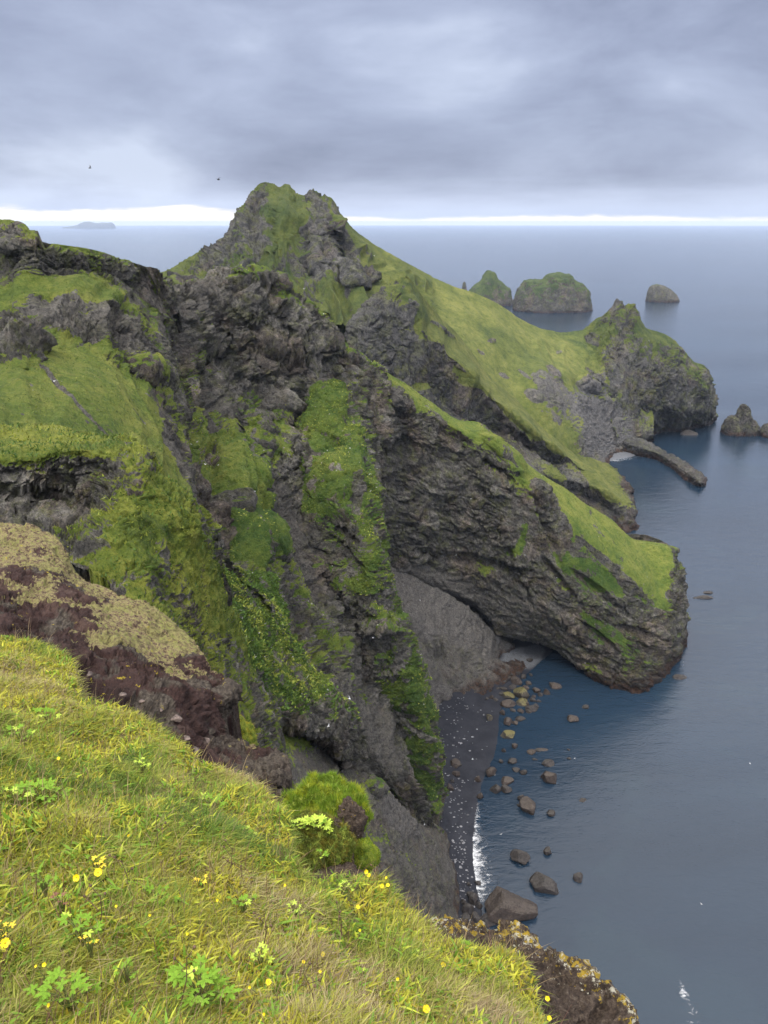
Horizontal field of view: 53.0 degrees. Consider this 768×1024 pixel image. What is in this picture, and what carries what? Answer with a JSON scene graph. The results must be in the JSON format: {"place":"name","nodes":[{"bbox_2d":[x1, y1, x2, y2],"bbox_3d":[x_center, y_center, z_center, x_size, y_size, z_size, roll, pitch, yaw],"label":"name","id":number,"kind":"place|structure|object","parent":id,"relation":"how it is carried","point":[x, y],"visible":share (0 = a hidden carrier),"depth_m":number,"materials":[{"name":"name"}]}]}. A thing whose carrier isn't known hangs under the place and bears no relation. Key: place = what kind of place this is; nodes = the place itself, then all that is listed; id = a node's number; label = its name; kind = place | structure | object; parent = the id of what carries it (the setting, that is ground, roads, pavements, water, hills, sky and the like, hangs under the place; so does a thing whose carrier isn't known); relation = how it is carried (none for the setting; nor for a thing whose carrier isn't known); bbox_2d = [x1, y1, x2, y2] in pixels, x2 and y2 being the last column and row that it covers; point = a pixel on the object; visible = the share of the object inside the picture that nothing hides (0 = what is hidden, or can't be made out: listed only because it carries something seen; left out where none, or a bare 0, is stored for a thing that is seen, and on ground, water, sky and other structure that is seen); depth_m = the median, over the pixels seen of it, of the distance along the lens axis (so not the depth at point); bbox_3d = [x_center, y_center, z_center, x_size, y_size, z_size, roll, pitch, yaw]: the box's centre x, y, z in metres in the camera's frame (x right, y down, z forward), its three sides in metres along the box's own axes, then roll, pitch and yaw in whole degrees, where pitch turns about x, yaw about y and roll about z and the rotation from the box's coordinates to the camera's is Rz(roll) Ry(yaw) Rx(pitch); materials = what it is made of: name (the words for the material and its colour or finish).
{"place":"outdoors","nodes":[
{"label":"outdoors","id":0,"kind":"place"},
{"bbox_2d":[0,219,225,567],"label":"hanging valley","id":1,"kind":"structure","parent":0,"point":[109,322],"depth_m":143.33,"materials":[{"name":"plant"}]},
{"bbox_2d":[0,522,292,804],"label":"soil bank","id":2,"kind":"structure","parent":0,"point":[197,700],"depth_m":16.36,"materials":[{"name":"soil"}]},
{"bbox_2d":[0,522,258,754],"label":"heath tufts","id":3,"kind":"object","parent":2,"relation":"on","point":[93,593],"visible":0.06,"depth_m":18.73,"materials":[{"name":"green plant"}]},
{"bbox_2d":[170,714,181,721],"bbox_3d":[-3.668,3.631,13.558,0.234,0.122,0.162,0,21,0],"label":"stone","id":4,"kind":"object","parent":2,"relation":"on","point":[176,718],"visible":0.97,"depth_m":13.51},
{"bbox_2d":[239,715,256,744],"bbox_3d":[-3.955,6.132,21.005,1.064,1.481,0.833,0,21,0],"label":"moss mound","id":5,"kind":"object","parent":2,"relation":"on","point":[248,732],"visible":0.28,"depth_m":20.83,"materials":[{"name":"green plant"}]},
{"bbox_2d":[278,769,373,831],"bbox_3d":[-0.959,4.790,12.251,1.571,1.226,1.451,-10,23,-24],"label":"moss mound","id":6,"kind":"object","parent":2,"relation":"on","point":[329,791],"visible":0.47,"depth_m":12.09,"materials":[{"name":"green plant"}]},
{"bbox_2d":[303,861,365,879],"bbox_3d":[-0.802,5.537,11.056,1.505,0.948,1.192,0,21,0],"label":"lava ledge","id":7,"kind":"object","parent":2,"relation":"on","point":[350,866],"visible":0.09,"depth_m":11.04,"materials":[{"name":"stone"}]},
{"bbox_2d":[290,809,358,876],"bbox_3d":[-0.987,4.884,11.340,1.081,1.103,1.006,12,24,29],"label":"moss mound","id":8,"kind":"object","parent":7,"relation":"on","point":[339,845],"visible":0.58,"depth_m":11.08,"materials":[{"name":"green plant"}]},
{"bbox_2d":[291,818,307,830],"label":"leafy plant","id":9,"kind":"object","parent":8,"relation":"on","point":[300,824],"visible":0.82,"depth_m":11.10,"materials":[{"name":"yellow plant"}]},
{"bbox_2d":[299,814,332,833],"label":"leafy plant","id":10,"kind":"object","parent":8,"relation":"on","point":[321,819],"visible":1,"depth_m":11.00,"materials":[{"name":"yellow plant"}]},
{"bbox_2d":[333,816,353,863],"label":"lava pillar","id":11,"kind":"structure","parent":2,"relation":"on","point":[337,820],"depth_m":11.33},
{"bbox_2d":[336,796,367,839],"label":"lava block","id":12,"kind":"structure","parent":2,"relation":"on","point":[352,812],"depth_m":11.70,"materials":[{"name":"stone"}]},
{"bbox_2d":[353,836,381,872],"bbox_3d":[-0.291,5.291,11.826,0.548,0.705,0.444,0,21,0],"label":"moss mound","id":13,"kind":"object","parent":2,"relation":"on","point":[366,850],"visible":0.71,"depth_m":11.67,"materials":[{"name":"green plant"}]},
{"bbox_2d":[0,422,293,790],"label":"mossy cliff","id":14,"kind":"structure","parent":0,"point":[73,489],"depth_m":54.36,"materials":[{"name":"plant"}]},
{"bbox_2d":[0,421,296,786],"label":"cliff plants","id":15,"kind":"object","parent":14,"relation":"on","point":[86,442],"visible":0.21,"depth_m":56.62,"materials":[{"name":"green plant"}]},
{"bbox_2d":[74,670,294,854],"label":"slope edge","id":16,"kind":"object","parent":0,"point":[81,694],"visible":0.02,"depth_m":5.51,"materials":[{"name":"green plant"}]},
{"bbox_2d":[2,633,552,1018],"bbox_3d":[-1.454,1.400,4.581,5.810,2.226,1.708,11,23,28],"label":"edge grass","id":17,"kind":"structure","parent":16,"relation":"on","point":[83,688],"depth_m":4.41,"materials":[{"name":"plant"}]},
{"bbox_2d":[431,914,638,1023],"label":"lava outcrop","id":18,"kind":"object","parent":16,"relation":"on","point":[584,991],"visible":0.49,"depth_m":5.06,"materials":[{"name":"stone"}]},
{"bbox_2d":[0,634,571,1023],"bbox_3d":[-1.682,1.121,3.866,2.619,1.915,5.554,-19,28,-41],"label":"grass slope","id":19,"kind":"structure","parent":0,"point":[344,893],"depth_m":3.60,"materials":[{"name":"plant"}]},
{"bbox_2d":[0,938,9,961],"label":"buttercup","id":20,"kind":"object","parent":19,"relation":"on","point":[6,941],"visible":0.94,"depth_m":2.16,"materials":[{"name":"yellow plant"}]},
{"bbox_2d":[0,920,15,938],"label":"leafy plant","id":21,"kind":"object","parent":19,"relation":"on","point":[4,933],"visible":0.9,"depth_m":2.22,"materials":[{"name":"yellow plant"}]},
{"bbox_2d":[4,786,29,807],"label":"leafy plant","id":22,"kind":"object","parent":19,"relation":"on","point":[19,798],"visible":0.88,"depth_m":3.15,"materials":[{"name":"green plant"}]},
{"bbox_2d":[6,723,35,741],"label":"leafy plant","id":23,"kind":"object","parent":19,"relation":"on","point":[8,727],"visible":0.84,"depth_m":3.88,"materials":[{"name":"green plant"}]},
{"bbox_2d":[9,777,71,804],"bbox_3d":[-1.451,1.195,3.273,0.231,0.157,0.194,0,21,0],"label":"leafy plant","id":24,"kind":"object","parent":19,"relation":"on","point":[46,785],"visible":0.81,"depth_m":3.27,"materials":[{"name":"green plant"}]},
{"bbox_2d":[30,870,57,897],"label":"leafy plant","id":25,"kind":"object","parent":19,"relation":"on","point":[44,886],"visible":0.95,"depth_m":2.58,"materials":[{"name":"green plant"}]},
{"bbox_2d":[33,706,61,720],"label":"leafy plant","id":26,"kind":"object","parent":19,"relation":"on","point":[44,710],"visible":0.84,"depth_m":4.35,"materials":[{"name":"green plant"}]},
{"bbox_2d":[50,892,71,911],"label":"leafy plant","id":27,"kind":"object","parent":19,"relation":"on","point":[63,904],"visible":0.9,"depth_m":2.50,"materials":[{"name":"green plant"}]},
{"bbox_2d":[23,966,101,1017],"bbox_3d":[-0.858,1.294,2.057,0.190,0.146,0.156,-5,21,-14],"label":"leafy plant","id":28,"kind":"object","parent":19,"relation":"on","point":[44,993],"visible":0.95,"depth_m":2.06,"materials":[{"name":"green plant"}]},
{"bbox_2d":[56,911,103,946],"bbox_3d":[-0.943,1.309,2.394,0.136,0.124,0.123,0,21,0],"label":"leafy plant","id":29,"kind":"object","parent":19,"relation":"on","point":[63,918],"visible":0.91,"depth_m":2.40,"materials":[{"name":"green plant"}]},
{"bbox_2d":[78,935,99,958],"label":"leafy plant","id":30,"kind":"object","parent":19,"relation":"on","point":[90,948],"visible":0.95,"depth_m":2.34,"materials":[{"name":"yellow plant"}]},
{"bbox_2d":[83,884,106,930],"bbox_3d":[-0.932,1.284,2.492,0.088,0.208,0.018,5,21,12],"label":"dead flower stalk","id":31,"kind":"object","parent":19,"relation":"on","point":[104,893],"visible":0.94,"depth_m":2.47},
{"bbox_2d":[85,854,105,867],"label":"leafy plant","id":32,"kind":"object","parent":19,"relation":"on","point":[99,862],"visible":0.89,"depth_m":2.85,"materials":[{"name":"yellow plant"}]},
{"bbox_2d":[94,868,101,881],"bbox_3d":[-1.036,1.336,2.784,0.043,0.102,0.024,0,21,0],"label":"buttercup","id":33,"kind":"object","parent":19,"relation":"on","point":[98,871],"visible":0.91,"depth_m":2.77,"materials":[{"name":"yellow plant"}]},
{"bbox_2d":[108,854,133,884],"bbox_3d":[-0.953,1.327,2.821,0.086,0.208,0.033,0,21,0],"label":"dead flower stalk","id":34,"kind":"object","parent":19,"relation":"on","point":[109,855],"visible":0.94,"depth_m":2.81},
{"bbox_2d":[112,957,138,987],"bbox_3d":[-0.766,1.375,2.289,0.074,0.114,0.069,-7,22,-18],"label":"leafy plant","id":35,"kind":"object","parent":19,"relation":"on","point":[126,970],"visible":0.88,"depth_m":2.29,"materials":[{"name":"green plant"}]},
{"bbox_2d":[133,757,150,772],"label":"leafy plant","id":36,"kind":"object","parent":19,"relation":"on","point":[142,762],"visible":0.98,"depth_m":4.23,"materials":[{"name":"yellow plant"}]},
{"bbox_2d":[143,884,178,903],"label":"leafy plant","id":37,"kind":"object","parent":19,"relation":"on","point":[158,890],"visible":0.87,"depth_m":2.83,"materials":[{"name":"green plant"}]},
{"bbox_2d":[173,945,195,1000],"bbox_3d":[-0.587,1.387,2.293,0.070,0.237,0.029,0,21,0],"label":"dead flower stalk","id":38,"kind":"object","parent":19,"relation":"on","point":[193,970],"visible":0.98,"depth_m":2.27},
{"bbox_2d":[194,874,207,890],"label":"leafy plant","id":39,"kind":"object","parent":19,"relation":"on","point":[201,883],"visible":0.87,"depth_m":3.11,"materials":[{"name":"yellow plant"}]},
{"bbox_2d":[163,953,242,1008],"bbox_3d":[-0.574,1.455,2.366,0.205,0.162,0.207,-19,28,-41],"label":"leafy plant","id":40,"kind":"object","parent":19,"relation":"on","point":[198,967],"visible":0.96,"depth_m":2.36,"materials":[{"name":"green plant"}]},
{"bbox_2d":[200,792,226,809],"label":"leafy plant","id":41,"kind":"object","parent":19,"relation":"on","point":[212,798],"visible":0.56,"depth_m":4.09,"materials":[{"name":"green plant"}]},
{"bbox_2d":[225,893,257,914],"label":"leafy plant","id":42,"kind":"object","parent":19,"relation":"on","point":[244,903],"visible":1,"depth_m":3.09,"materials":[{"name":"green plant"}]},
{"bbox_2d":[249,941,274,964],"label":"leafy plant","id":43,"kind":"object","parent":19,"relation":"on","point":[261,945],"visible":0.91,"depth_m":2.71,"materials":[{"name":"yellow plant"}]},
{"bbox_2d":[252,912,272,943],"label":"dead flower stalk","id":44,"kind":"object","parent":19,"relation":"on","point":[253,913],"visible":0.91,"depth_m":2.82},
{"bbox_2d":[0,634,553,1023],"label":"herbs","id":45,"kind":"object","parent":19,"relation":"on","point":[136,930],"visible":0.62,"depth_m":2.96,"materials":[{"name":"green plant"}]},
{"bbox_2d":[0,620,570,1023],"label":"dry stalks","id":46,"kind":"object","parent":19,"relation":"on","point":[172,916],"visible":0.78,"depth_m":3.00,"materials":[{"name":"yellow plant"}]},
{"bbox_2d":[287,899,303,916],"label":"leafy plant","id":47,"kind":"object","parent":19,"relation":"on","point":[294,903],"visible":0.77,"depth_m":3.24,"materials":[{"name":"yellow plant"}]},
{"bbox_2d":[304,962,320,1000],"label":"dead flower stalk","id":48,"kind":"object","parent":19,"relation":"on","point":[319,979],"visible":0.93,"depth_m":2.51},
{"bbox_2d":[317,849,329,865],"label":"leafy plant","id":49,"kind":"object","parent":19,"relation":"on","point":[322,857],"visible":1,"depth_m":4.07,"materials":[{"name":"green plant"}]},
{"bbox_2d":[338,880,355,891],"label":"leafy plant","id":50,"kind":"object","parent":19,"relation":"on","point":[346,888],"visible":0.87,"depth_m":3.74,"materials":[{"name":"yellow plant"}]},
{"bbox_2d":[352,965,367,979],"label":"leafy plant","id":51,"kind":"object","parent":19,"relation":"on","point":[359,968],"visible":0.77,"depth_m":2.92,"materials":[{"name":"green plant"}]},
{"bbox_2d":[224,565,369,771],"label":"spur","id":52,"kind":"structure","parent":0,"point":[341,740],"depth_m":149.42,"materials":[{"name":"stone"}]},
{"bbox_2d":[160,182,435,338],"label":"mountain","id":53,"kind":"structure","parent":0,"point":[318,248],"depth_m":569.01,"materials":[{"name":"plant"}]},
{"bbox_2d":[163,264,443,832],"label":"cliff","id":54,"kind":"structure","parent":0,"point":[269,346],"depth_m":222.95,"materials":[{"name":"stone"}]},
{"bbox_2d":[166,263,448,820],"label":"cliff herbs","id":55,"kind":"object","parent":54,"relation":"on","point":[279,599],"visible":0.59,"depth_m":166.47,"materials":[{"name":"green plant"}]},
{"bbox_2d":[293,378,448,825],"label":"buttress","id":56,"kind":"structure","parent":0,"point":[358,607],"depth_m":222.52,"materials":[{"name":"plant"}]},
{"bbox_2d":[284,734,459,925],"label":"scree slope","id":57,"kind":"structure","parent":0,"point":[413,851],"depth_m":183.20,"materials":[{"name":"stone"}]},
{"bbox_2d":[0,0,767,225],"label":"sky","id":58,"kind":"structure","parent":0,"point":[396,112],"materials":[{"name":"grey"}]},
{"bbox_2d":[28,225,767,1023],"bbox_3d":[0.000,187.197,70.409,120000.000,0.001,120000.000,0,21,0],"label":"sea","id":59,"kind":"structure","parent":0,"point":[658,839],"depth_m":334.96,"materials":[{"name":"liquid"}]},
{"bbox_2d":[63,222,115,227],"bbox_3d":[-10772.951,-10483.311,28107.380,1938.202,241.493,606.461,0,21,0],"label":"island","id":60,"kind":"structure","parent":59,"relation":"on","point":[95,225],"depth_m":27916.83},
{"bbox_2d":[469,270,512,305],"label":"sea stack","id":61,"kind":"object","parent":59,"relation":"on","point":[490,285],"visible":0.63,"depth_m":1959.65,"materials":[{"name":"plant"}]},
{"bbox_2d":[490,784,500,793],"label":"boulder","id":62,"kind":"object","parent":59,"relation":"on","point":[495,788],"visible":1,"depth_m":288.15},
{"bbox_2d":[500,784,511,792],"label":"boulder","id":63,"kind":"object","parent":59,"relation":"on","point":[505,788],"visible":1,"depth_m":288.41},
{"bbox_2d":[501,776,513,784],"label":"boulder","id":64,"kind":"object","parent":59,"relation":"on","point":[506,780],"visible":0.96,"depth_m":293.27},
{"bbox_2d":[507,758,516,763],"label":"boulder","id":65,"kind":"object","parent":59,"relation":"on","point":[512,760],"visible":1,"depth_m":303.70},
{"bbox_2d":[510,849,529,864],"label":"boulder","id":66,"kind":"object","parent":59,"relation":"in","point":[520,856],"visible":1,"depth_m":256.66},
{"bbox_2d":[516,698,527,706],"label":"boulder","id":67,"kind":"object","parent":59,"relation":"in","point":[521,702],"visible":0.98,"depth_m":340.77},
{"bbox_2d":[519,796,535,814],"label":"boulder","id":68,"kind":"object","parent":59,"relation":"in","point":[527,804],"visible":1,"depth_m":278.72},
{"bbox_2d":[525,705,537,711],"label":"boulder","id":69,"kind":"object","parent":59,"relation":"on","point":[532,708],"visible":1,"depth_m":336.14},
{"bbox_2d":[378,372,690,693],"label":"headland","id":70,"kind":"structure","parent":59,"relation":"in","point":[458,509],"depth_m":341.72,"materials":[{"name":"stone"}]},
{"bbox_2d":[393,376,687,674],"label":"headland turf","id":71,"kind":"structure","parent":70,"relation":"on","point":[574,518],"depth_m":351.93,"materials":[{"name":"green plant"}]},
{"bbox_2d":[529,872,558,894],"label":"boulder","id":72,"kind":"object","parent":59,"relation":"in","point":[541,883],"visible":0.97,"depth_m":245.62,"materials":[{"name":"stone"}]},
{"bbox_2d":[543,846,551,854],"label":"boulder","id":73,"kind":"object","parent":59,"relation":"in","point":[547,851],"visible":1,"depth_m":259.91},
{"bbox_2d":[540,771,556,783],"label":"boulder","id":74,"kind":"object","parent":59,"relation":"in","point":[548,777],"visible":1,"depth_m":292.73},
{"bbox_2d":[542,759,554,766],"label":"boulder","id":75,"kind":"object","parent":59,"relation":"in","point":[548,763],"visible":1,"depth_m":302.83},
{"bbox_2d":[547,809,554,816],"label":"boulder","id":76,"kind":"object","parent":59,"relation":"in","point":[550,812],"visible":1,"depth_m":276.98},
{"bbox_2d":[512,272,592,312],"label":"sea stack","id":77,"kind":"object","parent":59,"relation":"on","point":[558,292],"visible":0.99,"depth_m":1813.92,"materials":[{"name":"stone"}]},
{"bbox_2d":[549,682,561,688],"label":"boulder","id":78,"kind":"object","parent":59,"relation":"in","point":[553,685],"visible":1,"depth_m":353.19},
{"bbox_2d":[567,715,578,721],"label":"boulder","id":79,"kind":"object","parent":59,"relation":"in","point":[572,718],"visible":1,"depth_m":329.08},
{"bbox_2d":[573,872,582,882],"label":"boulder","id":80,"kind":"object","parent":59,"relation":"in","point":[577,876],"visible":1,"depth_m":249.67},
{"bbox_2d":[584,298,718,450],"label":"headland","id":81,"kind":"structure","parent":59,"relation":"in","point":[667,380],"depth_m":732.33,"materials":[{"name":"stone"}]},
{"bbox_2d":[645,284,679,302],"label":"sea stack","id":82,"kind":"object","parent":59,"relation":"on","point":[659,293],"visible":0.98,"depth_m":2055.55,"materials":[{"name":"stone"}]},
{"bbox_2d":[621,436,707,486],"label":"rock spit","id":83,"kind":"structure","parent":59,"relation":"in","point":[641,447],"depth_m":680.10,"materials":[{"name":"stone"}]},
{"bbox_2d":[672,674,686,679],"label":"boulder","id":84,"kind":"object","parent":59,"relation":"on","point":[678,676],"visible":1,"depth_m":360.56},
{"bbox_2d":[680,430,697,435],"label":"boulder","id":85,"kind":"object","parent":59,"relation":"in","point":[688,433],"visible":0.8,"depth_m":773.45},
{"bbox_2d":[693,595,712,598],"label":"boulder","id":86,"kind":"object","parent":59,"relation":"in","point":[704,597],"visible":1,"depth_m":437.28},
{"bbox_2d":[720,404,759,436],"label":"rock stack","id":87,"kind":"object","parent":59,"relation":"on","point":[741,422],"visible":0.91,"depth_m":768.09,"materials":[{"name":"stone"}]},
{"bbox_2d":[759,423,767,437],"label":"rock stack","id":88,"kind":"object","parent":59,"relation":"on","point":[763,431],"visible":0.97,"depth_m":765.04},
{"bbox_2d":[390,565,526,709],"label":"ash slope","id":89,"kind":"structure","parent":0,"point":[462,646],"depth_m":342.91,"materials":[{"name":"stone"}]},
{"bbox_2d":[344,276,639,532],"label":"banded ridge","id":90,"kind":"structure","parent":0,"point":[401,329],"depth_m":514.07,"materials":[{"name":"stone"}]},
{"bbox_2d":[438,639,552,922],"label":"beach","id":91,"kind":"structure","parent":0,"point":[471,767],"depth_m":309.18,"materials":[{"name":"sand"}]},
{"bbox_2d":[450,758,459,767],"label":"boulder","id":92,"kind":"object","parent":91,"relation":"on","point":[455,762],"visible":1,"depth_m":298.79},
{"bbox_2d":[439,697,487,920],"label":"pebbles","id":93,"kind":"object","parent":91,"relation":"on","point":[463,842],"visible":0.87,"depth_m":274.71,"materials":[{"name":"stone"}]},
{"bbox_2d":[461,912,469,919],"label":"boulder","id":94,"kind":"object","parent":91,"relation":"on","point":[466,915],"visible":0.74,"depth_m":233.70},
{"bbox_2d":[461,902,473,915],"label":"boulder","id":95,"kind":"object","parent":91,"relation":"on","point":[468,908],"visible":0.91,"depth_m":235.28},
{"bbox_2d":[469,893,477,905],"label":"boulder","id":96,"kind":"object","parent":91,"relation":"on","point":[473,898],"visible":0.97,"depth_m":239.53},
{"bbox_2d":[471,911,480,921],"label":"boulder","id":97,"kind":"object","parent":91,"relation":"on","point":[475,916],"visible":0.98,"depth_m":234.57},
{"bbox_2d":[473,824,483,893],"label":"surf foam","id":98,"kind":"object","parent":91,"relation":"on","point":[475,865],"visible":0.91,"depth_m":256.83,"materials":[{"name":"white"}]},
{"bbox_2d":[480,912,497,927],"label":"boulder","id":99,"kind":"object","parent":91,"relation":"on","point":[485,919],"visible":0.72,"depth_m":233.90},
{"bbox_2d":[486,767,496,776],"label":"boulder","id":100,"kind":"object","parent":91,"relation":"on","point":[490,771],"visible":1,"depth_m":296.69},
{"bbox_2d":[500,730,514,738],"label":"boulder","id":101,"kind":"object","parent":91,"relation":"on","point":[507,734],"visible":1,"depth_m":319.23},
{"bbox_2d":[500,699,515,707],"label":"boulder","id":102,"kind":"object","parent":91,"relation":"on","point":[508,703],"visible":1,"depth_m":339.72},
{"bbox_2d":[504,717,511,725],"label":"boulder","id":103,"kind":"object","parent":91,"relation":"on","point":[508,721],"visible":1,"depth_m":327.44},
{"bbox_2d":[503,691,514,698],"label":"boulder","id":104,"kind":"object","parent":91,"relation":"on","point":[507,694],"visible":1,"depth_m":345.49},
{"bbox_2d":[484,886,537,923],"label":"boulder","id":105,"kind":"object","parent":91,"relation":"on","point":[500,902],"visible":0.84,"depth_m":235.25,"materials":[{"name":"stone"}]},
{"bbox_2d":[510,676,521,685],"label":"boulder","id":106,"kind":"object","parent":91,"relation":"on","point":[515,680],"visible":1,"depth_m":355.56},
{"bbox_2d":[513,687,529,698],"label":"boulder","id":107,"kind":"object","parent":91,"relation":"on","point":[520,692],"visible":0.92,"depth_m":345.18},
{"bbox_2d":[375,245,653,463],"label":"hillside","id":108,"kind":"structure","parent":0,"point":[554,383],"depth_m":641.88,"materials":[{"name":"plant"}]},
{"bbox_2d":[610,451,634,460],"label":"cove beach","id":109,"kind":"structure","parent":0,"point":[620,455],"depth_m":700.96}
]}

